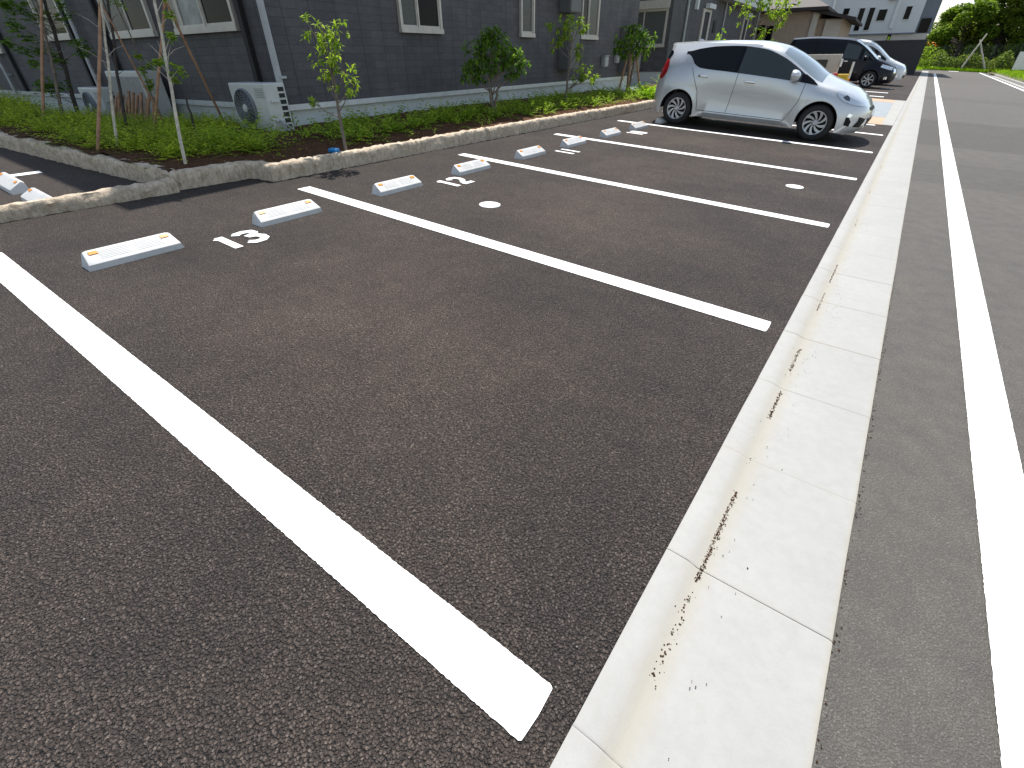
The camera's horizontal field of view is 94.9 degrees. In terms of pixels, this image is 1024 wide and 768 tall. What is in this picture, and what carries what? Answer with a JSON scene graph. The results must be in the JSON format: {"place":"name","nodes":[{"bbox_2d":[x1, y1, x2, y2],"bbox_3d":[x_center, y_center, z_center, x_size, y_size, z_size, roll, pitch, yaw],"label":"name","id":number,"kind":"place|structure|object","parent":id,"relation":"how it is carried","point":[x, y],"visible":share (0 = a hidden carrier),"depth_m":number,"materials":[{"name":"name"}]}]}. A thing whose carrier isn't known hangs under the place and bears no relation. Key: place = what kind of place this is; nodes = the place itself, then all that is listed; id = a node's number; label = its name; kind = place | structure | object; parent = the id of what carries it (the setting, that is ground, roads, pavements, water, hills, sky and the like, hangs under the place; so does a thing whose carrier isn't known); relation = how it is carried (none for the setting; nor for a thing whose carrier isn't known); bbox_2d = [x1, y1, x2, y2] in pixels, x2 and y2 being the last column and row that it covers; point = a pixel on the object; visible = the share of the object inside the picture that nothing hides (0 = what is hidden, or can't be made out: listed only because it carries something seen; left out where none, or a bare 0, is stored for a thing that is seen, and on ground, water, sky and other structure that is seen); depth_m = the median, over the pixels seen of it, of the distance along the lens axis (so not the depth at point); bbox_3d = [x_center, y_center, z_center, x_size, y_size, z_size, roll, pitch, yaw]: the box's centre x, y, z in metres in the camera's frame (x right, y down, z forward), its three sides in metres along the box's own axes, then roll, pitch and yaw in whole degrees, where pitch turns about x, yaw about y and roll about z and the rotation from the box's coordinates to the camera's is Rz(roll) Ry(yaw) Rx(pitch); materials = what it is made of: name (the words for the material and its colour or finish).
{"place":"outdoors","nodes":[
{"label":"outdoors","id":0,"kind":"place"},
{"bbox_2d":[0,90,653,171],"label":"soil","id":1,"kind":"structure","parent":0,"point":[319,147],"depth_m":6.13,"materials":[{"name":"brown soil"}]},
{"bbox_2d":[39,0,44,115],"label":"wooden stake","id":2,"kind":"object","parent":1,"relation":"on","point":[42,58],"visible":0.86,"depth_m":6.35,"materials":[{"name":"brown wood"}]},
{"bbox_2d":[0,0,96,114],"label":"young tree","id":3,"kind":"object","parent":1,"relation":"on","point":[5,4],"visible":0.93,"depth_m":6.49,"materials":[{"name":"green plant"}]},
{"bbox_2d":[11,0,88,115],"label":"young tree","id":4,"kind":"object","parent":1,"relation":"on","point":[51,62],"visible":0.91,"depth_m":6.58,"materials":[{"name":"green plant"}]},
{"bbox_2d":[76,0,118,144],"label":"young tree","id":5,"kind":"object","parent":1,"relation":"on","point":[109,78],"visible":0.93,"depth_m":5.11,"materials":[{"name":"plant"}]},
{"bbox_2d":[78,86,117,117],"bbox_3d":[-7.635,-5.191,8.854,1.011,0.670,0.353,20,40,27],"label":"air conditioner unit","id":6,"kind":"object","parent":1,"relation":"on","point":[88,95],"visible":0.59,"depth_m":8.63,"materials":[{"name":"white metal"}]},
{"bbox_2d":[96,0,101,149],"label":"wooden stake","id":7,"kind":"object","parent":1,"relation":"on","point":[99,79],"visible":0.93,"depth_m":5.07,"materials":[{"name":"brown wood"}]},
{"bbox_2d":[102,0,133,128],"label":"young tree","id":8,"kind":"object","parent":1,"relation":"on","point":[114,56],"visible":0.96,"depth_m":6.33,"materials":[{"name":"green plant"}]},
{"bbox_2d":[127,91,130,119],"bbox_3d":[-6.386,-4.508,7.860,0.056,0.665,0.286,20,40,27],"label":"wooden stake","id":9,"kind":"object","parent":1,"relation":"on","point":[129,101],"visible":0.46,"depth_m":7.80,"materials":[{"name":"brown wood"}]},
{"bbox_2d":[102,4,162,120],"bbox_3d":[-5.235,-4.457,6.462,0.029,1.524,0.435,-4,35,-4],"label":"wooden stake","id":10,"kind":"object","parent":1,"relation":"on","point":[139,76],"visible":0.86,"depth_m":6.47,"materials":[{"name":"brown wood"}]},
{"bbox_2d":[131,92,134,117],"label":"wooden stake","id":11,"kind":"object","parent":1,"relation":"on","point":[133,100],"visible":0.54,"depth_m":7.74,"materials":[{"name":"brown wood"}]},
{"bbox_2d":[106,0,161,116],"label":"young tree","id":12,"kind":"object","parent":1,"relation":"on","point":[137,56],"visible":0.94,"depth_m":6.67,"materials":[{"name":"green plant"}]},
{"bbox_2d":[134,95,138,121],"bbox_3d":[-6.205,-4.406,7.760,0.051,0.610,0.324,28,44,35],"label":"wooden stake","id":13,"kind":"object","parent":1,"relation":"on","point":[136,103],"visible":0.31,"depth_m":7.70,"materials":[{"name":"brown wood"}]},
{"bbox_2d":[105,70,173,120],"bbox_3d":[-6.604,-5.090,8.379,1.250,0.820,0.352,20,40,27],"label":"louvred unit","id":14,"kind":"object","parent":1,"relation":"on","point":[130,80],"visible":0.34,"depth_m":8.09,"materials":[{"name":"grey metal"}]},
{"bbox_2d":[139,92,143,118],"bbox_3d":[-6.061,-4.391,7.697,0.272,0.649,0.050,-27,43,-33],"label":"wooden stake","id":15,"kind":"object","parent":1,"relation":"on","point":[141,101],"visible":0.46,"depth_m":7.62,"materials":[{"name":"brown wood"}]},
{"bbox_2d":[145,94,150,121],"bbox_3d":[-5.870,-4.293,7.575,0.322,0.625,0.050,-29,44,-35],"label":"wooden stake","id":16,"kind":"object","parent":1,"relation":"on","point":[148,106],"visible":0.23,"depth_m":7.52,"materials":[{"name":"brown wood"}]},
{"bbox_2d":[0,87,296,168],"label":"ground cover","id":17,"kind":"object","parent":1,"relation":"on","point":[171,143],"visible":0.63,"depth_m":5.76,"materials":[{"name":"green plant"}]},
{"bbox_2d":[165,2,223,121],"bbox_3d":[-4.185,-4.275,6.175,0.036,1.613,1.263,-10,36,-13],"label":"wooden stake","id":18,"kind":"object","parent":17,"relation":"on","point":[196,65],"visible":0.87,"depth_m":6.23,"materials":[{"name":"wood"}]},
{"bbox_2d":[153,2,165,128],"bbox_3d":[-4.432,-4.179,5.932,1.032,1.737,0.035,3,35,6],"label":"wooden stake","id":19,"kind":"object","parent":1,"relation":"on","point":[158,77],"visible":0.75,"depth_m":6.07,"materials":[{"name":"brown wood"}]},
{"bbox_2d":[147,0,189,163],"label":"young tree","id":20,"kind":"object","parent":1,"relation":"on","point":[165,56],"visible":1,"depth_m":4.50,"materials":[{"name":"green plant"}]},
{"bbox_2d":[185,97,195,133],"bbox_3d":[-4.233,-3.512,6.221,0.051,0.492,0.053,25,42,27],"label":"wooden stake","id":21,"kind":"object","parent":1,"relation":"on","point":[191,115],"visible":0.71,"depth_m":6.18,"materials":[{"name":"brown wood"}]},
{"bbox_2d":[228,82,294,130],"bbox_3d":[-3.521,-3.893,6.696,0.991,0.670,0.353,20,40,27],"label":"air conditioner unit","id":22,"kind":"object","parent":1,"relation":"on","point":[268,99],"visible":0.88,"depth_m":6.53,"materials":[{"name":"white metal"}]},
{"bbox_2d":[300,13,359,150],"bbox_3d":[-2.045,-3.404,5.420,0.664,1.405,0.436,13,37,19],"label":"young tree","id":23,"kind":"object","parent":1,"relation":"on","point":[321,39],"visible":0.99,"depth_m":5.30,"materials":[{"name":"green plant"}]},
{"bbox_2d":[177,83,651,153],"bbox_3d":[-0.036,-5.539,9.245,2.126,0.361,12.332,25,42,27],"label":"ground cover","id":24,"kind":"object","parent":1,"relation":"on","point":[545,101],"visible":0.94,"depth_m":7.60,"materials":[{"name":"green plant"}]},
{"bbox_2d":[276,99,625,155],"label":"weeds","id":25,"kind":"object","parent":1,"relation":"on","point":[432,129],"visible":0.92,"depth_m":6.61,"materials":[{"name":"green plant"}]},
{"bbox_2d":[459,25,530,112],"bbox_3d":[-0.334,-5.493,8.338,1.133,1.417,1.048,22,41,29],"label":"young tree","id":26,"kind":"object","parent":1,"relation":"on","point":[509,61],"visible":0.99,"depth_m":8.22,"materials":[{"name":"green plant"}]},
{"bbox_2d":[544,13,599,100],"bbox_3d":[1.283,-6.952,10.159,1.243,1.691,0.589,-6,35,-7],"label":"young tree","id":27,"kind":"object","parent":1,"relation":"on","point":[576,52],"visible":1,"depth_m":10.00,"materials":[{"name":"green plant"}]},
{"bbox_2d":[611,22,657,92],"bbox_3d":[3.221,-8.713,12.669,1.268,1.676,0.726,-9,36,-12],"label":"young tree","id":28,"kind":"object","parent":1,"relation":"on","point":[638,35],"visible":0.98,"depth_m":12.45,"materials":[{"name":"green plant"}]},
{"bbox_2d":[619,74,659,99],"bbox_3d":[6.117,-10.428,16.105,2.706,0.501,11.857,25,42,27],"label":"ground cover","id":29,"kind":"object","parent":1,"relation":"on","point":[651,91],"visible":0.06,"depth_m":12.40,"materials":[{"name":"green plant"}]},
{"bbox_2d":[0,70,993,767],"bbox_3d":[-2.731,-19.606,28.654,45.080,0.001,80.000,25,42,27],"label":"parking lot","id":30,"kind":"structure","parent":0,"point":[224,624],"depth_m":2.02,"materials":[{"name":"grey asphalt"}]},
{"bbox_2d":[0,172,28,194],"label":"wheel stop","id":31,"kind":"object","parent":30,"relation":"on","point":[10,184],"visible":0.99,"depth_m":4.47,"materials":[{"name":"white concrete"}]},
{"bbox_2d":[11,171,42,176],"bbox_3d":[-6.886,-0.913,3.125,0.128,0.001,6.000,25,42,27],"label":"parking line","id":32,"kind":"object","parent":30,"relation":"on","point":[26,173],"visible":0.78,"depth_m":5.03,"materials":[{"name":"paint"}]},
{"bbox_2d":[21,188,50,201],"bbox_3d":[-4.201,-1.642,4.183,0.600,0.100,0.150,25,42,27],"label":"wheel stop","id":33,"kind":"object","parent":30,"relation":"on","point":[32,194],"visible":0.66,"depth_m":4.20,"materials":[{"name":"white concrete"}]},
{"bbox_2d":[0,177,179,222],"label":"stone kerb","id":34,"kind":"structure","parent":30,"relation":"on","point":[13,211],"depth_m":4.17,"materials":[{"name":"grey stone"}]},
{"bbox_2d":[81,233,183,271],"bbox_3d":[-2.686,-0.952,3.331,0.150,0.100,0.600,25,42,27],"label":"wheel stop","id":35,"kind":"object","parent":30,"relation":"on","point":[100,258],"visible":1,"depth_m":3.29,"materials":[{"name":"white concrete"}]},
{"bbox_2d":[213,230,269,247],"bbox_3d":[-2.121,-1.145,3.700,0.334,0.011,0.342,23,41,28],"label":"bay number","id":36,"kind":"object","parent":30,"relation":"on","point":[253,233],"visible":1,"depth_m":3.70,"materials":[{"name":"paint"}]},
{"bbox_2d":[0,252,551,740],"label":"parking line","id":37,"kind":"object","parent":30,"relation":"on","point":[498,682],"visible":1,"depth_m":1.55,"materials":[{"name":"paint"}]},
{"bbox_2d":[252,199,322,226],"bbox_3d":[-1.973,-1.513,4.131,0.150,0.100,0.600,25,42,27],"label":"wheel stop","id":38,"kind":"object","parent":30,"relation":"on","point":[280,214],"visible":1,"depth_m":4.08,"materials":[{"name":"white concrete"}]},
{"bbox_2d":[0,0,639,160],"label":"apartment building","id":39,"kind":"structure","parent":30,"relation":"on","point":[410,53],"depth_m":8.19,"materials":[{"name":"grey tile"}]},
{"bbox_2d":[27,0,71,41],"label":"window","id":40,"kind":"structure","parent":39,"relation":"in","point":[63,34],"depth_m":9.25,"materials":[{"name":"grey glass"}]},
{"bbox_2d":[97,0,158,38],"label":"window","id":41,"kind":"structure","parent":39,"relation":"in","point":[138,19],"depth_m":7.84,"materials":[{"name":"grey glass"}]},
{"bbox_2d":[167,0,240,34],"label":"window","id":42,"kind":"structure","parent":39,"relation":"in","point":[193,16],"depth_m":6.87,"materials":[{"name":"grey glass"}]},
{"bbox_2d":[396,0,443,33],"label":"window","id":43,"kind":"structure","parent":39,"relation":"in","point":[414,16],"depth_m":8.20,"materials":[{"name":"grey glass"}]},
{"bbox_2d":[519,0,535,37],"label":"window","id":44,"kind":"structure","parent":39,"relation":"in","point":[526,7],"depth_m":10.58,"materials":[{"name":"grey glass"}]},
{"bbox_2d":[558,27,579,69],"bbox_3d":[1.476,-8.610,12.088,0.332,0.876,0.604,20,40,27],"label":"meter box","id":45,"kind":"object","parent":39,"relation":"attached to","point":[563,61],"visible":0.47,"depth_m":11.98,"materials":[{"name":"grey metal"}]},
{"bbox_2d":[559,0,580,13],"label":"meter box","id":46,"kind":"object","parent":39,"relation":"attached to","point":[569,6],"visible":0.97,"depth_m":11.44,"materials":[{"name":"grey metal"}]},
{"bbox_2d":[580,0,600,39],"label":"window","id":47,"kind":"structure","parent":39,"relation":"in","point":[590,9],"depth_m":12.77,"materials":[{"name":"grey glass"}]},
{"bbox_2d":[601,55,609,66],"bbox_3d":[2.773,-9.616,14.009,0.142,0.276,0.304,20,40,27],"label":"junction box","id":48,"kind":"object","parent":39,"relation":"attached to","point":[604,60],"visible":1,"depth_m":13.94,"materials":[{"name":"plastic"}]},
{"bbox_2d":[617,26,644,71],"bbox_3d":[3.759,-10.563,14.848,0.452,1.176,0.824,20,40,27],"label":"meter box","id":49,"kind":"object","parent":39,"relation":"attached to","point":[620,64],"visible":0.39,"depth_m":14.79,"materials":[{"name":"grey metal"}]},
{"bbox_2d":[0,100,654,189],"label":"stone kerb","id":50,"kind":"structure","parent":30,"relation":"on","point":[201,176],"depth_m":5.52,"materials":[{"name":"grey stone"}]},
{"bbox_2d":[372,175,422,195],"bbox_3d":[-1.212,-2.112,4.983,0.150,0.100,0.600,25,42,27],"label":"wheel stop","id":51,"kind":"object","parent":30,"relation":"on","point":[392,186],"visible":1,"depth_m":4.93,"materials":[{"name":"white concrete"}]},
{"bbox_2d":[437,177,474,185],"bbox_3d":[-0.646,-2.305,5.351,0.334,0.010,0.343,23,41,28],"label":"bay number","id":52,"kind":"object","parent":30,"relation":"on","point":[462,180],"visible":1,"depth_m":5.36,"materials":[{"name":"paint"}]},
{"bbox_2d":[451,159,490,175],"bbox_3d":[-0.499,-2.674,5.783,0.150,0.100,0.600,25,42,27],"label":"wheel stop","id":53,"kind":"object","parent":30,"relation":"on","point":[469,167],"visible":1,"depth_m":5.72,"materials":[{"name":"white concrete"}]},
{"bbox_2d":[479,201,499,207],"bbox_3d":[-0.221,-1.775,4.668,0.210,0.018,0.210,25,42,27],"label":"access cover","id":54,"kind":"object","parent":30,"relation":"in","point":[488,204],"visible":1,"depth_m":4.65,"materials":[{"name":"paint"}]},
{"bbox_2d":[514,145,545,159],"bbox_3d":[0.262,-3.273,6.635,0.150,0.100,0.600,25,42,27],"label":"wheel stop","id":55,"kind":"object","parent":30,"relation":"on","point":[529,152],"visible":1,"depth_m":6.56,"materials":[{"name":"white concrete"}]},
{"bbox_2d":[299,186,770,330],"bbox_3d":[-0.326,-1.202,3.878,4.625,0.001,0.153,25,42,27],"label":"parking line","id":56,"kind":"object","parent":30,"relation":"on","point":[724,313],"visible":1,"depth_m":3.46,"materials":[{"name":"paint"}]},
{"bbox_2d":[560,136,585,147],"bbox_3d":[0.975,-3.835,7.435,0.150,0.100,0.600,25,42,27],"label":"wheel stop","id":57,"kind":"object","parent":30,"relation":"on","point":[572,142],"visible":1,"depth_m":7.36,"materials":[{"name":"white concrete"}]},
{"bbox_2d":[599,127,620,137],"bbox_3d":[1.736,-4.434,8.287,0.150,0.100,0.600,25,42,27],"label":"wheel stop","id":58,"kind":"object","parent":30,"relation":"on","point":[610,132],"visible":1,"depth_m":8.21,"materials":[{"name":"white concrete"}]},
{"bbox_2d":[628,121,647,129],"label":"wheel stop","id":59,"kind":"object","parent":30,"relation":"on","point":[638,125],"visible":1,"depth_m":9.00,"materials":[{"name":"white concrete"}]},
{"bbox_2d":[459,153,829,226],"bbox_3d":[1.149,-2.363,5.530,4.625,0.001,0.153,25,42,27],"label":"parking line","id":60,"kind":"object","parent":30,"relation":"on","point":[796,219],"visible":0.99,"depth_m":5.23,"materials":[{"name":"paint"}]},
{"bbox_2d":[631,0,768,82],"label":"apartment building","id":61,"kind":"structure","parent":30,"relation":"on","point":[670,22],"depth_m":19.78,"materials":[{"name":"grey"}]},
{"bbox_2d":[638,8,668,47],"bbox_3d":[5.524,-14.278,18.896,1.394,1.240,0.090,20,40,27],"label":"window","id":62,"kind":"structure","parent":61,"relation":"in","point":[654,20],"depth_m":18.75,"materials":[{"name":"grey glass"}]},
{"bbox_2d":[698,8,711,40],"bbox_3d":[8.901,-16.080,21.977,0.058,2.240,1.400,20,40,27],"label":"window","id":63,"kind":"structure","parent":61,"relation":"in","point":[706,14],"depth_m":21.59,"materials":[{"name":"beige metal"}]},
{"bbox_2d":[739,17,748,39],"bbox_3d":[13.525,-20.168,27.748,0.058,2.290,1.300,20,40,27],"label":"window","id":64,"kind":"structure","parent":61,"relation":"in","point":[745,22],"depth_m":27.33,"materials":[{"name":"grey glass"}]},
{"bbox_2d":[554,133,856,179],"bbox_3d":[2.623,-3.524,7.182,4.625,0.001,0.153,25,42,27],"label":"parking line","id":65,"kind":"object","parent":30,"relation":"on","point":[811,172],"visible":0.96,"depth_m":6.93,"materials":[{"name":"paint"}]},
{"bbox_2d":[618,120,872,152],"bbox_3d":[4.097,-4.685,8.834,4.625,0.001,0.153,25,42,27],"label":"parking line","id":66,"kind":"object","parent":30,"relation":"on","point":[755,137],"visible":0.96,"depth_m":8.58,"materials":[{"name":"paint"}]},
{"bbox_2d":[654,39,874,140],"bbox_3d":[4.913,-5.825,9.211,3.976,1.448,2.120,25,42,27],"label":"parked car","id":67,"kind":"object","parent":30,"relation":"on","point":[769,82],"visible":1,"depth_m":8.62,"materials":[{"name":"silver metal"}]},
{"bbox_2d":[755,0,862,44],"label":"tan house","id":68,"kind":"structure","parent":30,"relation":"on","point":[812,18],"depth_m":29.37,"materials":[{"name":"beige paint"}]},
{"bbox_2d":[756,25,773,40],"bbox_3d":[16.380,-22.753,30.556,0.970,0.900,0.039,20,40,27],"label":"window","id":69,"kind":"structure","parent":68,"relation":"in","point":[767,37],"depth_m":30.49,"materials":[{"name":"black glass"}]},
{"bbox_2d":[810,54,842,73],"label":"gate wall","id":70,"kind":"structure","parent":30,"relation":"on","point":[832,63],"depth_m":19.64,"materials":[{"name":"beige concrete"}]},
{"bbox_2d":[790,36,896,87],"bbox_3d":[15.206,-14.956,21.819,4.800,1.821,2.210,25,42,27],"label":"parked minivan","id":71,"kind":"object","parent":30,"relation":"on","point":[871,67],"visible":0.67,"depth_m":20.98,"materials":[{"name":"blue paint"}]},
{"bbox_2d":[820,0,942,54],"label":"white house","id":72,"kind":"structure","parent":30,"relation":"on","point":[881,20],"depth_m":36.68,"materials":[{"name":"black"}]},
{"bbox_2d":[852,7,866,31],"bbox_3d":[27.696,-29.059,37.503,0.450,1.520,0.069,20,40,27],"label":"window","id":73,"kind":"structure","parent":72,"relation":"in","point":[862,10],"depth_m":37.37,"materials":[{"name":"glass"}]},
{"bbox_2d":[862,7,875,30],"bbox_3d":[28.255,-28.865,37.192,0.450,1.500,0.069,20,40,27],"label":"window","id":74,"kind":"structure","parent":72,"relation":"in","point":[871,11],"depth_m":37.17,"materials":[{"name":"glass"}]},
{"bbox_2d":[875,8,888,21],"bbox_3d":[28.884,-28.813,36.726,0.640,0.790,0.069,20,40,27],"label":"window","id":75,"kind":"structure","parent":72,"relation":"in","point":[882,13],"depth_m":36.70,"materials":[{"name":"glass"}]},
{"bbox_2d":[902,5,913,19],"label":"window","id":76,"kind":"structure","parent":72,"relation":"in","point":[909,8],"depth_m":35.92,"materials":[{"name":"glass"}]},
{"bbox_2d":[917,18,931,32],"bbox_3d":[32.078,-27.883,36.570,0.650,0.880,0.078,20,40,27],"label":"window","id":77,"kind":"structure","parent":72,"relation":"in","point":[924,25],"depth_m":36.54,"materials":[{"name":"black glass"}]},
{"bbox_2d":[860,39,906,84],"bbox_3d":[17.487,-16.481,24.008,4.800,1.821,2.210,25,42,27],"label":"parked minivan","id":78,"kind":"object","parent":30,"relation":"on","point":[878,50],"visible":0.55,"depth_m":22.84,"materials":[{"name":"white paint"}]},
{"bbox_2d":[874,39,927,74],"bbox_3d":[26.488,-25.865,37.903,10.200,2.820,0.160,20,40,27],"label":"panel fence","id":79,"kind":"object","parent":30,"relation":"on","point":[908,53],"visible":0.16,"depth_m":35.72,"materials":[{"name":"black metal"}]},
{"bbox_2d":[921,20,961,58],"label":"broadleaf tree","id":80,"kind":"object","parent":30,"relation":"on","point":[957,36],"visible":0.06,"depth_m":52.37,"materials":[{"name":"green plant"}]},
{"bbox_2d":[922,0,1003,68],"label":"broadleaf tree","id":81,"kind":"object","parent":30,"relation":"on","point":[981,11],"visible":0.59,"depth_m":49.37,"materials":[{"name":"green plant"}]},
{"bbox_2d":[950,3,1015,54],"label":"broadleaf tree","id":82,"kind":"object","parent":30,"relation":"on","point":[986,42],"visible":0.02,"depth_m":54.62,"materials":[{"name":"green plant"}]},
{"bbox_2d":[630,82,892,117],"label":"path","id":83,"kind":"structure","parent":0,"point":[881,109],"depth_m":14.17,"materials":[{"name":"white concrete"}]},
{"bbox_2d":[868,117,884,124],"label":"path","id":84,"kind":"structure","parent":0,"point":[876,120],"depth_m":11.38,"materials":[{"name":"beige concrete"}]},
{"bbox_2d":[882,100,905,125],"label":"path","id":85,"kind":"structure","parent":0,"point":[894,112],"depth_m":12.97,"materials":[{"name":"concrete"}]},
{"bbox_2d":[811,69,1023,767],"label":"road","id":86,"kind":"structure","parent":0,"point":[909,682],"depth_m":1.82,"materials":[{"name":"grey asphalt"}]},
{"bbox_2d":[550,71,928,767],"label":"gutter","id":87,"kind":"object","parent":86,"relation":"on","point":[752,631],"visible":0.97,"depth_m":1.54,"materials":[{"name":"concrete"}]},
{"bbox_2d":[649,220,894,763],"bbox_3d":[2.764,-0.927,3.685,0.451,0.014,9.658,25,42,27],"label":"grit","id":88,"kind":"object","parent":87,"relation":"on","point":[711,549],"visible":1,"depth_m":1.61,"materials":[{"name":"brown soil"}]},
{"bbox_2d":[918,42,941,69],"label":"flowering shrub","id":89,"kind":"object","parent":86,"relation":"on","point":[930,52],"visible":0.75,"depth_m":47.65,"materials":[{"name":"green plant"}]},
{"bbox_2d":[916,65,989,72],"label":"grass","id":90,"kind":"structure","parent":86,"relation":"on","point":[953,69],"depth_m":47.31,"materials":[{"name":"green plant"}]},
{"bbox_2d":[919,43,1023,68],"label":"fence","id":91,"kind":"object","parent":86,"relation":"on","point":[976,58],"visible":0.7,"depth_m":46.53,"materials":[{"name":"green metal"}]},
{"bbox_2d":[961,33,987,68],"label":"prop pole","id":92,"kind":"object","parent":86,"relation":"on","point":[965,62],"visible":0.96,"depth_m":46.95,"materials":[{"name":"grey wood"}]},
{"bbox_2d":[934,74,1023,767],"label":"road line","id":93,"kind":"object","parent":86,"relation":"on","point":[998,474],"visible":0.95,"depth_m":1.89,"materials":[{"name":"paint"}]},
{"bbox_2d":[992,74,1023,88],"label":"kerb","id":94,"kind":"structure","parent":86,"relation":"on","point":[1012,81],"depth_m":31.53,"materials":[{"name":"concrete"}]},
{"bbox_2d":[933,0,1006,28],"label":"sky","id":95,"kind":"structure","parent":0,"point":[945,4],"materials":[{"name":"white"}]},
{"bbox_2d":[988,67,1023,81],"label":"verge","id":96,"kind":"structure","parent":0,"point":[994,73],"depth_m":39.98,"materials":[{"name":"green plant"}]},
{"bbox_2d":[918,49,1023,73],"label":"undergrowth","id":97,"kind":"object","parent":96,"relation":"on","point":[960,60],"visible":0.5,"depth_m":47.95,"materials":[{"name":"green plant"}]},
{"bbox_2d":[952,0,1023,69],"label":"broadleaf tree","id":98,"kind":"object","parent":96,"relation":"on","point":[1013,13],"visible":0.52,"depth_m":48.74,"materials":[{"name":"green plant"}]},
{"bbox_2d":[1006,9,1023,63],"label":"broadleaf tree","id":99,"kind":"object","parent":96,"relation":"on","point":[1017,45],"visible":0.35,"depth_m":48.14,"materials":[{"name":"green plant"}]},
{"bbox_2d":[1012,52,1023,69],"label":"notice board","id":100,"kind":"object","parent":96,"relation":"on","point":[1019,63],"visible":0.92,"depth_m":44.24,"materials":[{"name":"white metal"}]},
{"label":"soil","id":101,"kind":"structure","parent":0,"visible":0},
{"bbox_2d":[729,0,801,41],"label":"young tree","id":102,"kind":"object","parent":101,"relation":"on","point":[771,15],"visible":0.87,"depth_m":17.45,"materials":[{"name":"green plant"}]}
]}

